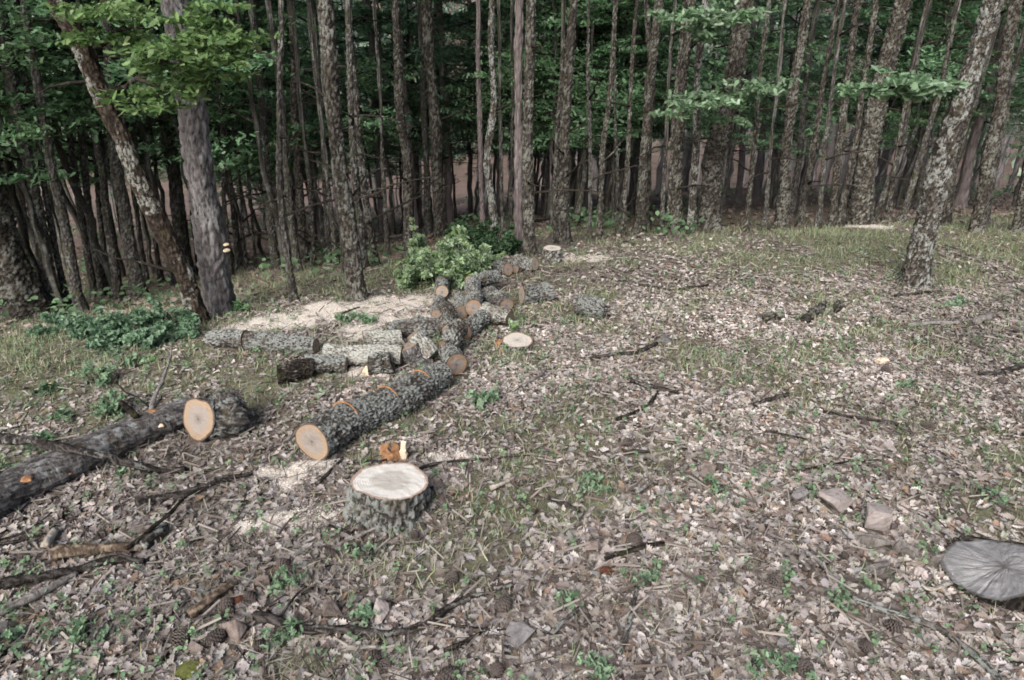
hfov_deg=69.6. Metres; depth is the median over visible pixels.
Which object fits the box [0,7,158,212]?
young oak
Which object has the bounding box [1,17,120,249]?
young oak
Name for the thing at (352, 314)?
leafy sprig
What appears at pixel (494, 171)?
young oak
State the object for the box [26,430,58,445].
leafy sprig
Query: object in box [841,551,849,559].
pine cone
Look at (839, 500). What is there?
stone
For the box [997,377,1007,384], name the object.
pine cone
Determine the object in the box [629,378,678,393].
fallen branch
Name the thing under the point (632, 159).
young oak
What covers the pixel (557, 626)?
fallen branch
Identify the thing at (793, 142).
young oak
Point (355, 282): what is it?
oak tree
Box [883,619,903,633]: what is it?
pine cone
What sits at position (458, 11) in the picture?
pine tree
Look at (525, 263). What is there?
cut log
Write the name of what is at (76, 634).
leafy sprig
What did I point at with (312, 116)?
young oak
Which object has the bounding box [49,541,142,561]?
fallen branch
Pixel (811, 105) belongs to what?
young oak
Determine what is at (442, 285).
cut log
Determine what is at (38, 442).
fallen branch
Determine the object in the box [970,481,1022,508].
leafy sprig
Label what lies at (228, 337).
cut log
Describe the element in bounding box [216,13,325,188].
young oak
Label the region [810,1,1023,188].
young oak
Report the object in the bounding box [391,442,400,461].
wood chip
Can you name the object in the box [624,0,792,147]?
young oak
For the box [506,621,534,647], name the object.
stone
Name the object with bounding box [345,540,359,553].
pine cone
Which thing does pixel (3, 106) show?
young oak
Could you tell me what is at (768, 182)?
oak tree
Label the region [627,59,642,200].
pine tree
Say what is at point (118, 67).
young oak
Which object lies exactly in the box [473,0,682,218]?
young oak
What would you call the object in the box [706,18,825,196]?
young oak
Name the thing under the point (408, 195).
oak tree
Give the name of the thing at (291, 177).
young oak
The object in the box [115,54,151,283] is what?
oak tree
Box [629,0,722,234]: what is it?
oak tree
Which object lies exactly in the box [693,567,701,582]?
stone
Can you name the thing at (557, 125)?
oak tree
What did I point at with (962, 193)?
tree trunk
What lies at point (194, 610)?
fallen branch
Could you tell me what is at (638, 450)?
fallen branch
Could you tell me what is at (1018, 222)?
oak tree
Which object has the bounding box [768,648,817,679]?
leafy sprig
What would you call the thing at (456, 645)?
fallen branch
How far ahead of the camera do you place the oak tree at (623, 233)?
6.89 m
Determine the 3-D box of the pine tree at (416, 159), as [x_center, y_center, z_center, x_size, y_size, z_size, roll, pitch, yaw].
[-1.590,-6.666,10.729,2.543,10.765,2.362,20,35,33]
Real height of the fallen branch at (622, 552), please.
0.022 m
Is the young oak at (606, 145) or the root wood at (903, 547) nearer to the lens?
the root wood at (903, 547)
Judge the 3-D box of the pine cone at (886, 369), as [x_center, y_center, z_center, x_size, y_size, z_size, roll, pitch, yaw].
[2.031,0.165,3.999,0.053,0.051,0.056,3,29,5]
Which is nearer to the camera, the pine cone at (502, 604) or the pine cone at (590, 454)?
the pine cone at (502, 604)
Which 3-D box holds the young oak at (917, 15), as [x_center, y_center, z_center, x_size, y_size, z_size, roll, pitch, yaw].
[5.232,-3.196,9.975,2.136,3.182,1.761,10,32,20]
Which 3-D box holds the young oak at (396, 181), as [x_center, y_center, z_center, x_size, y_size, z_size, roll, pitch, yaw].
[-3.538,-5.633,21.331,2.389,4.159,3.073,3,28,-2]
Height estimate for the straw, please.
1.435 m
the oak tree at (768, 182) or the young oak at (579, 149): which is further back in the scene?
the young oak at (579, 149)
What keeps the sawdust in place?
on the ground at (460, 172)
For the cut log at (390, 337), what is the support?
on the ground at (460, 172)
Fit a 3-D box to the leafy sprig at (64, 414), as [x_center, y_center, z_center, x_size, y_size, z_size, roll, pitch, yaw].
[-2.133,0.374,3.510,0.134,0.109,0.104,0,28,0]
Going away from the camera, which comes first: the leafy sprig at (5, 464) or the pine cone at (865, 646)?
the pine cone at (865, 646)
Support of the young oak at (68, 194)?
on the ground at (460, 172)
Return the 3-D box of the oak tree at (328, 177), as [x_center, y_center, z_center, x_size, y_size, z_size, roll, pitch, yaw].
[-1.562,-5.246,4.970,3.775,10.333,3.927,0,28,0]
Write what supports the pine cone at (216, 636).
on the ground at (460, 172)
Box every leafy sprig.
[0,461,18,472]
[0,624,25,654]
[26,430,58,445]
[30,380,64,395]
[45,406,77,420]
[47,610,117,646]
[77,357,116,387]
[89,387,128,418]
[104,464,132,483]
[110,351,142,366]
[139,354,158,369]
[259,616,302,651]
[267,563,308,592]
[333,312,351,325]
[344,540,376,562]
[347,601,380,627]
[348,309,366,319]
[358,314,376,323]
[467,386,498,410]
[504,318,519,333]
[552,589,583,610]
[576,645,616,679]
[577,471,612,492]
[631,566,662,586]
[700,472,729,500]
[742,648,773,679]
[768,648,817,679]
[803,477,829,497]
[825,577,860,613]
[893,378,922,391]
[940,294,970,306]
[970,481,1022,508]
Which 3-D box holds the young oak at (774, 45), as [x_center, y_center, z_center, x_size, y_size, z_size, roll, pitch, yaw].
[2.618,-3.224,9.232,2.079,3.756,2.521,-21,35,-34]
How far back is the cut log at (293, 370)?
3.83 m
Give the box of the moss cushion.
[174,661,199,679]
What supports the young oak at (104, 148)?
on the ground at (460, 172)
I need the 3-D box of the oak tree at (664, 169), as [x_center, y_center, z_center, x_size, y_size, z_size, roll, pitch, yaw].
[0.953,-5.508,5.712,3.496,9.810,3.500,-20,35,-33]
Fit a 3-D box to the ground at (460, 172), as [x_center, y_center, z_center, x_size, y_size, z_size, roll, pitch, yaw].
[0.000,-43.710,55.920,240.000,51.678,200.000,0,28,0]
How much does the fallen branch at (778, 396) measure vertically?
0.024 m
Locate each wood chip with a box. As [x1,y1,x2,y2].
[361,366,368,375]
[380,442,393,462]
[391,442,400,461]
[399,441,407,459]
[495,339,501,346]
[875,357,889,363]
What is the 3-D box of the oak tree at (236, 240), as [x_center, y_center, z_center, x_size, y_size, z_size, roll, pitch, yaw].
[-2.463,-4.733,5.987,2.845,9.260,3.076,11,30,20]
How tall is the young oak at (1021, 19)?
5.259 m
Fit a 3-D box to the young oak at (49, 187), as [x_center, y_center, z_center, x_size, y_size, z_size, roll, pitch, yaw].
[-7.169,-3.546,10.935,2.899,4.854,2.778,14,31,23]
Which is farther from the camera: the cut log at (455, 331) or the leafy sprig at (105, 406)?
the cut log at (455, 331)
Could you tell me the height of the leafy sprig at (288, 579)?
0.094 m
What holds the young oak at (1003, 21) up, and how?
on the ground at (460, 172)
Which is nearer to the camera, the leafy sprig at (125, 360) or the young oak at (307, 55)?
the leafy sprig at (125, 360)
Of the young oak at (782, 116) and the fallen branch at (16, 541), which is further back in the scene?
the young oak at (782, 116)
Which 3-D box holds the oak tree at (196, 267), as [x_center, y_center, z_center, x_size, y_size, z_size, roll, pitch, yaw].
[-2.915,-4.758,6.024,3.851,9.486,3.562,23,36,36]
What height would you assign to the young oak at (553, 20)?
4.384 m
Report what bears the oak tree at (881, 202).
on the ground at (460, 172)
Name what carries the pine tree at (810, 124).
on the ground at (460, 172)
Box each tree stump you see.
[342,463,431,533]
[502,332,533,351]
[542,245,561,264]
[940,536,1023,612]
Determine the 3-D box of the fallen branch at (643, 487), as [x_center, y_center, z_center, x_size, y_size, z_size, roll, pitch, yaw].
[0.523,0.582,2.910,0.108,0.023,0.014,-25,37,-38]
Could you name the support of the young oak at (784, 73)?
on the ground at (460, 172)
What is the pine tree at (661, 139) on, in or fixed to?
on the ground at (460, 172)
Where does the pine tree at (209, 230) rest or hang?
on the ground at (460, 172)
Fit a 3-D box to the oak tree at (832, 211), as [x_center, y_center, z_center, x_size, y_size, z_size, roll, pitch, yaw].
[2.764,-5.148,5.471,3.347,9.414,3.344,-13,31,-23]
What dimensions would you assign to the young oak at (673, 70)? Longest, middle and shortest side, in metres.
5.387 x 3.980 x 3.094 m
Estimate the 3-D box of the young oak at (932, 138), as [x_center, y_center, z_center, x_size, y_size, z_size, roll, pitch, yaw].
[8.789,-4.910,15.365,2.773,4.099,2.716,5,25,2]
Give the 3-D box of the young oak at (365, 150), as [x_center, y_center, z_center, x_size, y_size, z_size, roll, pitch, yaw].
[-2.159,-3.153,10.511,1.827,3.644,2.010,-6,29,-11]
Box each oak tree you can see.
[0,0,67,309]
[0,162,58,321]
[7,14,72,307]
[20,0,91,311]
[35,0,279,324]
[48,8,97,298]
[68,0,111,300]
[71,0,108,274]
[75,0,126,300]
[100,0,149,301]
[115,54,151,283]
[122,1,165,282]
[150,0,198,275]
[159,17,276,267]
[168,13,266,271]
[189,200,198,274]
[208,0,316,275]
[214,9,265,269]
[219,0,287,271]
[224,0,399,302]
[245,0,324,271]
[261,0,366,264]
[263,0,370,264]
[268,0,381,265]
[275,0,331,263]
[285,0,431,302]
[299,0,457,267]
[306,0,345,274]
[342,0,413,270]
[359,0,391,255]
[385,0,501,238]
[391,0,448,250]
[417,0,432,235]
[483,0,550,240]
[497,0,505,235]
[508,0,513,229]
[521,0,608,256]
[552,0,565,241]
[553,0,619,243]
[571,0,638,236]
[571,3,595,227]
[571,43,633,235]
[586,0,650,242]
[595,0,634,240]
[610,84,644,217]
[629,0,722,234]
[635,0,697,232]
[644,0,655,228]
[647,0,801,230]
[665,0,715,233]
[670,0,695,233]
[684,0,708,234]
[706,0,850,231]
[735,0,820,215]
[742,0,801,232]
[770,0,811,229]
[783,0,861,227]
[794,0,893,225]
[800,0,912,225]
[806,0,878,227]
[814,0,887,228]
[832,0,1003,290]
[839,0,972,221]
[875,0,990,223]
[878,0,927,220]
[909,0,952,209]
[940,57,985,226]
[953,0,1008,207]
[967,0,1022,232]
[987,23,1023,226]
[1010,163,1023,232]
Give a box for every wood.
[7,0,1023,179]
[762,312,784,320]
[800,300,827,322]
[833,299,844,310]
[852,531,890,547]
[865,560,889,575]
[891,540,919,557]
[930,553,946,563]
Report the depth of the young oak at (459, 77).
10.10 m
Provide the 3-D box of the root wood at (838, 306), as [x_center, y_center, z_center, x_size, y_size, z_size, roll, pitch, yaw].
[2.223,-0.239,5.001,0.067,0.088,0.228,13,31,23]
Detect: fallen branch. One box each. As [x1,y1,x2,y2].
[0,432,185,473]
[0,512,52,540]
[0,533,41,545]
[0,554,145,588]
[0,571,96,616]
[40,527,58,548]
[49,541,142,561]
[125,499,183,549]
[134,471,252,505]
[138,523,169,549]
[149,347,172,409]
[186,578,237,618]
[252,582,548,637]
[315,457,343,485]
[328,524,354,535]
[342,306,359,313]
[353,459,386,463]
[353,526,376,538]
[419,455,529,468]
[443,631,481,652]
[489,476,514,490]
[522,365,546,386]
[548,496,579,511]
[549,606,578,634]
[590,341,657,358]
[604,541,664,559]
[616,391,658,420]
[617,579,637,655]
[623,449,651,452]
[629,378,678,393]
[635,481,653,493]
[716,461,769,476]
[753,392,789,405]
[804,549,838,584]
[823,410,901,425]
[851,595,1004,679]
[895,290,941,296]
[907,320,959,326]
[920,565,952,591]
[959,536,1023,545]
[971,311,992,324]
[978,363,1023,375]
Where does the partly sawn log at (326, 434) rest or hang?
on the ground at (460, 172)
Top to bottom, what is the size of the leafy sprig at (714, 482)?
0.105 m
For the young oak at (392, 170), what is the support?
on the ground at (460, 172)
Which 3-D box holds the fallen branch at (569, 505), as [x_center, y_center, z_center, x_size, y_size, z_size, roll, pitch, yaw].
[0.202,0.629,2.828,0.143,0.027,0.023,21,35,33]
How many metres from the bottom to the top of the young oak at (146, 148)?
4.702 m
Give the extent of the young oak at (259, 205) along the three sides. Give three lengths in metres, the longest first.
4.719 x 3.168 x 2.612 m
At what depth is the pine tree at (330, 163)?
18.42 m
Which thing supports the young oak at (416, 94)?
on the ground at (460, 172)
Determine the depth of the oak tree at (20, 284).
5.88 m
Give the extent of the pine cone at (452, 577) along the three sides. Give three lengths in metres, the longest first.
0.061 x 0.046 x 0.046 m
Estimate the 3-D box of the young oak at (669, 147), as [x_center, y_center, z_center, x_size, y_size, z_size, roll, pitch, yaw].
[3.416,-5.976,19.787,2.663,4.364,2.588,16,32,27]
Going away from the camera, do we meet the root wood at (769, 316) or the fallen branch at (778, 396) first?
the fallen branch at (778, 396)
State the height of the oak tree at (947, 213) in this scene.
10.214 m
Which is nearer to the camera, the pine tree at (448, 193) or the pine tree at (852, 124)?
the pine tree at (448, 193)
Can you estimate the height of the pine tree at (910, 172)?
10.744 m
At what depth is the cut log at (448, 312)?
4.48 m
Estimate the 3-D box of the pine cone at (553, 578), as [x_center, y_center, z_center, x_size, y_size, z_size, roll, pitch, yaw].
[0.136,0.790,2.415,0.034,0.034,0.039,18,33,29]
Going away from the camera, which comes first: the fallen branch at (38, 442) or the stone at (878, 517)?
the stone at (878, 517)
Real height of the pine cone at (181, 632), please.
0.056 m
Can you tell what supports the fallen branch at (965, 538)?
on the ground at (460, 172)
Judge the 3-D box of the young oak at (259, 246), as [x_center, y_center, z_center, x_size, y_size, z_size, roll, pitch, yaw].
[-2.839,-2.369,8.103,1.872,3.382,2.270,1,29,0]
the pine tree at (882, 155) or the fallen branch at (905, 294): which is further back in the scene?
the pine tree at (882, 155)
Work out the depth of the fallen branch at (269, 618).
2.21 m
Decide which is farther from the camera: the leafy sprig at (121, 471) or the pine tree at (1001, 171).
the pine tree at (1001, 171)
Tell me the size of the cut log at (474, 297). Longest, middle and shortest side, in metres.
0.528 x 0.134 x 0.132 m
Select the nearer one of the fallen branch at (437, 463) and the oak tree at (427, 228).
the fallen branch at (437, 463)
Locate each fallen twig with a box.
[116,383,148,406]
[638,283,673,289]
[678,284,708,290]
[765,430,811,440]
[797,459,879,471]
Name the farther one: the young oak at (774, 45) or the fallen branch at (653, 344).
the young oak at (774, 45)
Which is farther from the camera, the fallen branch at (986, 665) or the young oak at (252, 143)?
the young oak at (252, 143)
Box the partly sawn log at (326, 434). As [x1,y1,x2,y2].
[295,362,452,460]
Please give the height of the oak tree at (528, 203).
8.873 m
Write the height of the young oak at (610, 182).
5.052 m
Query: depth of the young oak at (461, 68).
11.00 m
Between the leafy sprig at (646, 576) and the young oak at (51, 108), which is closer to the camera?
the leafy sprig at (646, 576)
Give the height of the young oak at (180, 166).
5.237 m
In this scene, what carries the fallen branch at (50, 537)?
on the ground at (460, 172)
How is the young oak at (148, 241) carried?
on the ground at (460, 172)
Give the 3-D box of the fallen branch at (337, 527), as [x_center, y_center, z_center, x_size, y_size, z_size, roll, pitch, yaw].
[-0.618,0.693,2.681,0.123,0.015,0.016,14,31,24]
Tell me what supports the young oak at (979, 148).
on the ground at (460, 172)
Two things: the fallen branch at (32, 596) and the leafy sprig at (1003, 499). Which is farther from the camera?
the leafy sprig at (1003, 499)
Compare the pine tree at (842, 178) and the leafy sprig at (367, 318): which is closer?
the leafy sprig at (367, 318)
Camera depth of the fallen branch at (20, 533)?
2.62 m
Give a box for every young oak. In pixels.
[0,0,159,291]
[0,0,162,299]
[0,0,173,287]
[0,0,176,238]
[0,0,176,282]
[0,1,63,309]
[0,1,270,286]
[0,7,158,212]
[0,13,99,310]
[0,34,171,259]
[0,44,102,130]
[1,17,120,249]
[2,21,108,187]
[5,6,121,269]
[7,0,238,277]
[8,0,230,276]
[9,4,76,209]
[34,4,65,221]
[35,2,290,190]
[47,0,243,210]
[64,66,156,187]
[73,0,320,264]
[87,0,309,265]
[88,48,180,199]
[92,36,116,220]
[105,115,183,197]
[121,15,245,230]
[122,0,421,271]
[129,11,250,236]
[153,0,419,192]
[158,67,330,245]
[169,0,422,255]
[171,0,319,261]
[180,0,308,255]
[183,6,325,200]
[184,13,289,238]
[196,8,418,242]
[205,0,363,207]
[208,12,329,232]
[208,13,367,183]
[213,84,258,228]
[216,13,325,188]
[218,0,444,242]
[220,1,350,178]
[221,0,347,231]
[228,19,309,236]
[253,156,274,214]
[284,0,463,234]
[289,0,419,226]
[289,0,442,210]
[293,163,321,201]
[294,0,429,150]
[297,1,413,231]
[304,0,470,176]
[318,0,473,227]
[323,7,465,227]
[337,0,496,199]
[338,39,417,182]
[346,68,429,164]
[347,3,456,174]
[349,127,429,211]
[360,93,422,175]
[362,1,497,143]
[362,27,483,220]
[367,10,477,224]
[386,0,536,220]
[407,0,671,226]
[426,0,548,223]
[427,6,514,199]
[433,0,555,218]
[434,1,599,220]
[440,0,669,149]
[442,18,547,205]
[443,18,508,213]
[451,71,477,194]
[453,60,514,191]
[459,1,558,141]
[463,0,599,217]
[463,0,665,212]
[465,0,668,206]
[466,1,665,221]
[471,0,679,218]
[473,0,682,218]
[473,5,657,110]
[476,0,696,139]
[488,1,559,214]
[492,38,577,184]
[493,1,711,220]
[503,1,722,217]
[522,0,707,225]
[522,0,756,222]
[533,148,554,204]
[536,0,722,219]
[537,0,694,211]
[542,4,712,174]
[551,37,620,179]
[559,0,690,219]
[573,78,660,202]
[575,0,725,214]
[575,61,635,193]
[594,26,711,216]
[598,5,675,186]
[599,36,670,194]
[608,43,702,201]
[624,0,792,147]
[634,0,754,206]
[639,0,832,134]
[652,41,686,152]
[652,52,719,153]
[652,54,707,193]
[658,0,819,207]
[664,2,843,117]
[687,34,761,154]
[691,0,829,215]
[692,2,884,196]
[696,1,924,208]
[702,1,811,193]
[703,0,871,210]
[704,27,790,188]
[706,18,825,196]
[728,77,768,176]
[737,31,838,187]
[747,0,909,211]
[747,19,838,170]
[751,0,845,140]
[751,70,836,172]
[758,26,858,185]
[761,0,884,198]
[778,0,1005,121]
[787,0,1012,148]
[794,54,855,191]
[807,0,950,176]
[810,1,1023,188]
[815,0,1023,128]
[830,1,980,167]
[831,0,1003,171]
[841,0,1023,213]
[846,0,1023,163]
[849,23,940,157]
[853,14,936,192]
[865,6,948,191]
[872,3,1018,169]
[882,22,1017,194]
[886,0,1023,207]
[896,2,1015,198]
[911,6,1023,203]
[913,0,1023,197]
[919,0,1023,164]
[924,12,1023,74]
[935,57,1023,192]
[954,14,1023,146]
[981,46,1023,205]
[989,35,1023,181]
[992,13,1023,122]
[993,20,1023,207]
[999,18,1023,70]
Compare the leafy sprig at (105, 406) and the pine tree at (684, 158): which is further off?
the pine tree at (684, 158)
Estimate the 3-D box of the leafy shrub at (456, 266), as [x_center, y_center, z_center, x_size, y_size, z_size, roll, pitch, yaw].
[-0.554,-0.615,5.646,0.851,0.600,0.969,9,30,16]
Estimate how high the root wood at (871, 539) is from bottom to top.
0.054 m
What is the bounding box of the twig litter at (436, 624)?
[0,236,1023,679]
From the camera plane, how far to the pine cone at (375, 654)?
2.12 m
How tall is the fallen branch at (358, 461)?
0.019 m
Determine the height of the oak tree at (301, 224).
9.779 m
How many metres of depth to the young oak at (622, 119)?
12.74 m
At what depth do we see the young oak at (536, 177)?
12.24 m
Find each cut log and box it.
[183,388,251,441]
[204,328,247,348]
[242,331,319,353]
[276,358,312,384]
[303,353,347,373]
[322,343,402,365]
[365,329,402,344]
[367,351,394,374]
[385,315,439,338]
[401,342,433,368]
[407,329,436,358]
[430,293,444,317]
[434,274,451,297]
[438,318,467,347]
[438,343,466,374]
[439,301,457,333]
[452,290,467,318]
[464,277,483,314]
[464,309,489,338]
[465,270,500,287]
[479,302,513,323]
[482,286,513,308]
[493,260,512,275]
[504,259,518,272]
[513,254,538,271]
[519,282,553,303]
[573,294,605,318]
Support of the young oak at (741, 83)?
on the ground at (460, 172)
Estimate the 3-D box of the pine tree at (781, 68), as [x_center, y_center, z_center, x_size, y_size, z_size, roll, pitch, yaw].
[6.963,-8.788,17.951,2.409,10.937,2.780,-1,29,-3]
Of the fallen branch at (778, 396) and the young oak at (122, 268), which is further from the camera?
the young oak at (122, 268)
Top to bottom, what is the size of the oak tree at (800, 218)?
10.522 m
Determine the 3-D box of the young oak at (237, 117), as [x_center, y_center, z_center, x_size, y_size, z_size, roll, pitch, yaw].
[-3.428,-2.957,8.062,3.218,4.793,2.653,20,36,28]
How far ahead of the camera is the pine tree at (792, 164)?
28.89 m
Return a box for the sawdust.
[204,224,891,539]
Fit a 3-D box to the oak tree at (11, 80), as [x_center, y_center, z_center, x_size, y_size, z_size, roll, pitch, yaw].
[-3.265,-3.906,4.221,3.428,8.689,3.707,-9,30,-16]
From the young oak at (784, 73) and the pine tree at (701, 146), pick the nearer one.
the young oak at (784, 73)
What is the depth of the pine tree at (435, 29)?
11.31 m
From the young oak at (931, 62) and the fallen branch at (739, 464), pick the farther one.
the young oak at (931, 62)
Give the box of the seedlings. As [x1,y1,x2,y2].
[0,183,1023,679]
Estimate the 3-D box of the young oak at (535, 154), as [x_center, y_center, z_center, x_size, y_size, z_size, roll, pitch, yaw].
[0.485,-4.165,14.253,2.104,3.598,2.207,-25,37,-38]
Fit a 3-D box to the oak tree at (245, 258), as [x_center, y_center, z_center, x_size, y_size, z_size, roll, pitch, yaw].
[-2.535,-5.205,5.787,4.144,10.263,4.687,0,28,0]
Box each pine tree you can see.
[160,0,235,317]
[195,5,318,204]
[217,1,320,242]
[284,0,453,234]
[293,30,345,234]
[297,0,364,221]
[334,0,404,175]
[335,3,387,207]
[339,0,452,232]
[340,1,475,224]
[355,0,394,206]
[366,0,510,224]
[379,0,508,172]
[388,4,444,205]
[404,2,459,32]
[413,1,442,198]
[415,5,480,214]
[443,0,497,217]
[444,0,513,218]
[473,56,488,201]
[475,0,484,223]
[488,20,510,208]
[488,27,553,210]
[506,21,514,194]
[514,0,523,251]
[539,2,595,210]
[542,1,549,194]
[592,142,599,190]
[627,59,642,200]
[654,0,725,193]
[658,6,669,174]
[682,0,715,191]
[682,5,733,189]
[697,41,712,182]
[722,7,734,183]
[733,0,772,203]
[734,0,768,182]
[750,2,830,188]
[752,0,775,199]
[763,10,863,188]
[764,15,815,168]
[790,1,835,173]
[798,0,835,186]
[812,0,863,183]
[816,2,861,192]
[817,0,885,183]
[824,0,883,185]
[840,2,907,189]
[841,0,888,184]
[841,8,871,174]
[875,11,914,182]
[875,34,912,186]
[895,124,931,187]
[899,126,909,164]
[904,28,944,190]
[995,110,1023,187]
[997,78,1023,174]
[1005,130,1023,192]
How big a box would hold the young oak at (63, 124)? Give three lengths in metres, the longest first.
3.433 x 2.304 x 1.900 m
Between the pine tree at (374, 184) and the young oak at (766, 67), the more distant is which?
the pine tree at (374, 184)
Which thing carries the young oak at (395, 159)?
on the ground at (460, 172)
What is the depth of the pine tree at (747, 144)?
36.14 m
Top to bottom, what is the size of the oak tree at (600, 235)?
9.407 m
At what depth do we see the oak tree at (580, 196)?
8.65 m
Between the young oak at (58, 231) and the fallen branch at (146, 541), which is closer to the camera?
the fallen branch at (146, 541)
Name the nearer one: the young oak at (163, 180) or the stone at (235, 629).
the stone at (235, 629)
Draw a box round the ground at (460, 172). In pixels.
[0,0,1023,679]
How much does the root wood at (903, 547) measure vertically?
0.058 m
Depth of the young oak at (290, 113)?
12.61 m
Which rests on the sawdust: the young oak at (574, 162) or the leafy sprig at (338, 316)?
the leafy sprig at (338, 316)
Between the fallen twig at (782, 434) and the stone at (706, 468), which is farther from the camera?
the fallen twig at (782, 434)
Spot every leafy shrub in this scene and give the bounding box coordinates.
[25,296,200,355]
[227,298,248,314]
[391,217,506,292]
[444,217,522,254]
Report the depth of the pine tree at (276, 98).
10.59 m
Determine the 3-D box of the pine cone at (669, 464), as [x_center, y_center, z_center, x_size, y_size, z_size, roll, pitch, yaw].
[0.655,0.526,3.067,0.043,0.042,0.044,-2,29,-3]
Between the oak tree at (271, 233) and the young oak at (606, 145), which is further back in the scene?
the young oak at (606, 145)
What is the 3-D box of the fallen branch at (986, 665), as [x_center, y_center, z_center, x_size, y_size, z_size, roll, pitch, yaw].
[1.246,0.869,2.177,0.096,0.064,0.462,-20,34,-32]
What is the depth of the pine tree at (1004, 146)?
25.61 m
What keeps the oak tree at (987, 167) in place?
on the ground at (460, 172)
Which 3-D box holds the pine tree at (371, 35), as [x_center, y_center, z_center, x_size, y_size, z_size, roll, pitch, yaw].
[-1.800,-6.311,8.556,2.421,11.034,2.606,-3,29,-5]
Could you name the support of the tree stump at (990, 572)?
on the ground at (460, 172)
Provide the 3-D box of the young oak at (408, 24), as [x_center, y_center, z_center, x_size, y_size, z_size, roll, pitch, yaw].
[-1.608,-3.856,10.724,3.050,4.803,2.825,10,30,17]
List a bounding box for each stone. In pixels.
[0,620,8,630]
[188,640,206,653]
[219,620,246,642]
[254,575,270,587]
[322,598,342,615]
[370,598,388,624]
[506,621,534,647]
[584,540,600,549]
[660,333,670,342]
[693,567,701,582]
[699,464,716,477]
[777,636,788,648]
[791,486,807,499]
[818,488,852,513]
[864,502,892,530]
[880,440,896,450]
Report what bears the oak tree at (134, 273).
on the ground at (460, 172)
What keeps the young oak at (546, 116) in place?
on the ground at (460, 172)
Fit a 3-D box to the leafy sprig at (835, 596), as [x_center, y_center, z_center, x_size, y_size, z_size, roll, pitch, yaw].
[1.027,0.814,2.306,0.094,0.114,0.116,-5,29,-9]
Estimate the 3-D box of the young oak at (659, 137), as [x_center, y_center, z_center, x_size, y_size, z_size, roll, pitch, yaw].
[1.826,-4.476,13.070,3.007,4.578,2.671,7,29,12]
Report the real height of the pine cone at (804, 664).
0.051 m
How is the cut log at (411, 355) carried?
on the ground at (460, 172)
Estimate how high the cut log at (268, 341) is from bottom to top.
0.128 m
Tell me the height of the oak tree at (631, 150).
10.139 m
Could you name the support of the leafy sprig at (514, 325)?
on the ground at (460, 172)
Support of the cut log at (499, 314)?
on the ground at (460, 172)
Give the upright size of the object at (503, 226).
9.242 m
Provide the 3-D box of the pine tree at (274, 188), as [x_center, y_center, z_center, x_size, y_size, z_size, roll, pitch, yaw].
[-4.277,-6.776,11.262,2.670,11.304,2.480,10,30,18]
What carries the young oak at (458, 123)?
on the ground at (460, 172)
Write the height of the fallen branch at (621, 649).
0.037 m
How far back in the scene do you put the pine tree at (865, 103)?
26.16 m
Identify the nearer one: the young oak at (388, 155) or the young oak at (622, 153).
the young oak at (622, 153)
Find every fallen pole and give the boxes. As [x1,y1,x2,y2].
[375,234,401,239]
[534,217,549,222]
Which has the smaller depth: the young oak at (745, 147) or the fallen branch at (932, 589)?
the fallen branch at (932, 589)
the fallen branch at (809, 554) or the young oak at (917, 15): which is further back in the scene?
the young oak at (917, 15)
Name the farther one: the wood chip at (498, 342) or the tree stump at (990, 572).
the wood chip at (498, 342)
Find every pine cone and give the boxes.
[170,628,189,648]
[205,628,226,647]
[217,597,233,611]
[234,595,243,605]
[243,590,257,603]
[252,639,264,651]
[275,558,289,569]
[324,547,338,558]
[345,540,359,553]
[357,525,365,532]
[367,649,381,663]
[378,658,392,673]
[409,530,418,540]
[418,522,426,529]
[435,665,462,679]
[445,571,457,586]
[489,661,503,678]
[494,596,511,612]
[547,575,558,583]
[587,451,595,457]
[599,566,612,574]
[618,423,624,429]
[622,437,632,446]
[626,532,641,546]
[664,461,673,470]
[681,412,687,417]
[714,463,723,470]
[726,575,733,582]
[766,573,782,588]
[797,658,814,677]
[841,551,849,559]
[858,640,873,652]
[860,419,869,426]
[881,365,890,372]
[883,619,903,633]
[923,421,934,431]
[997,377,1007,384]
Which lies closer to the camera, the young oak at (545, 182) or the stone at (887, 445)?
the stone at (887, 445)
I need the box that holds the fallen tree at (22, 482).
[0,396,191,514]
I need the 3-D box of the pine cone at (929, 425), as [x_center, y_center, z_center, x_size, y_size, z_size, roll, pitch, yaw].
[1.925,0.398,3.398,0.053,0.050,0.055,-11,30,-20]
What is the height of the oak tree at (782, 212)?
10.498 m
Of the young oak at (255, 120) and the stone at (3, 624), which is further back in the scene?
the young oak at (255, 120)
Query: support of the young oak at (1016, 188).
on the ground at (460, 172)
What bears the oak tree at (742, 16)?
on the ground at (460, 172)
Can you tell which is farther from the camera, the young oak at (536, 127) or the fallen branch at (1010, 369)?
the young oak at (536, 127)
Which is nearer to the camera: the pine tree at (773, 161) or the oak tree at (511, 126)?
the oak tree at (511, 126)
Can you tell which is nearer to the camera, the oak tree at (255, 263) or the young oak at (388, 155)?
the oak tree at (255, 263)
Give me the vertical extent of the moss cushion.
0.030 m
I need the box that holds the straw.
[0,229,1023,679]
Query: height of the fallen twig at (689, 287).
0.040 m
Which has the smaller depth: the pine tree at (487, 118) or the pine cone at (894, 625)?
the pine cone at (894, 625)
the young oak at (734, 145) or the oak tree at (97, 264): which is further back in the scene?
the young oak at (734, 145)
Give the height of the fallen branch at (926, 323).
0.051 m
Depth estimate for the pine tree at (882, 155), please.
23.30 m
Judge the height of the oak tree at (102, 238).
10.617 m
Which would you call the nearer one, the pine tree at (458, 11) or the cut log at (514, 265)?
the cut log at (514, 265)
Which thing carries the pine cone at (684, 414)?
on the ground at (460, 172)

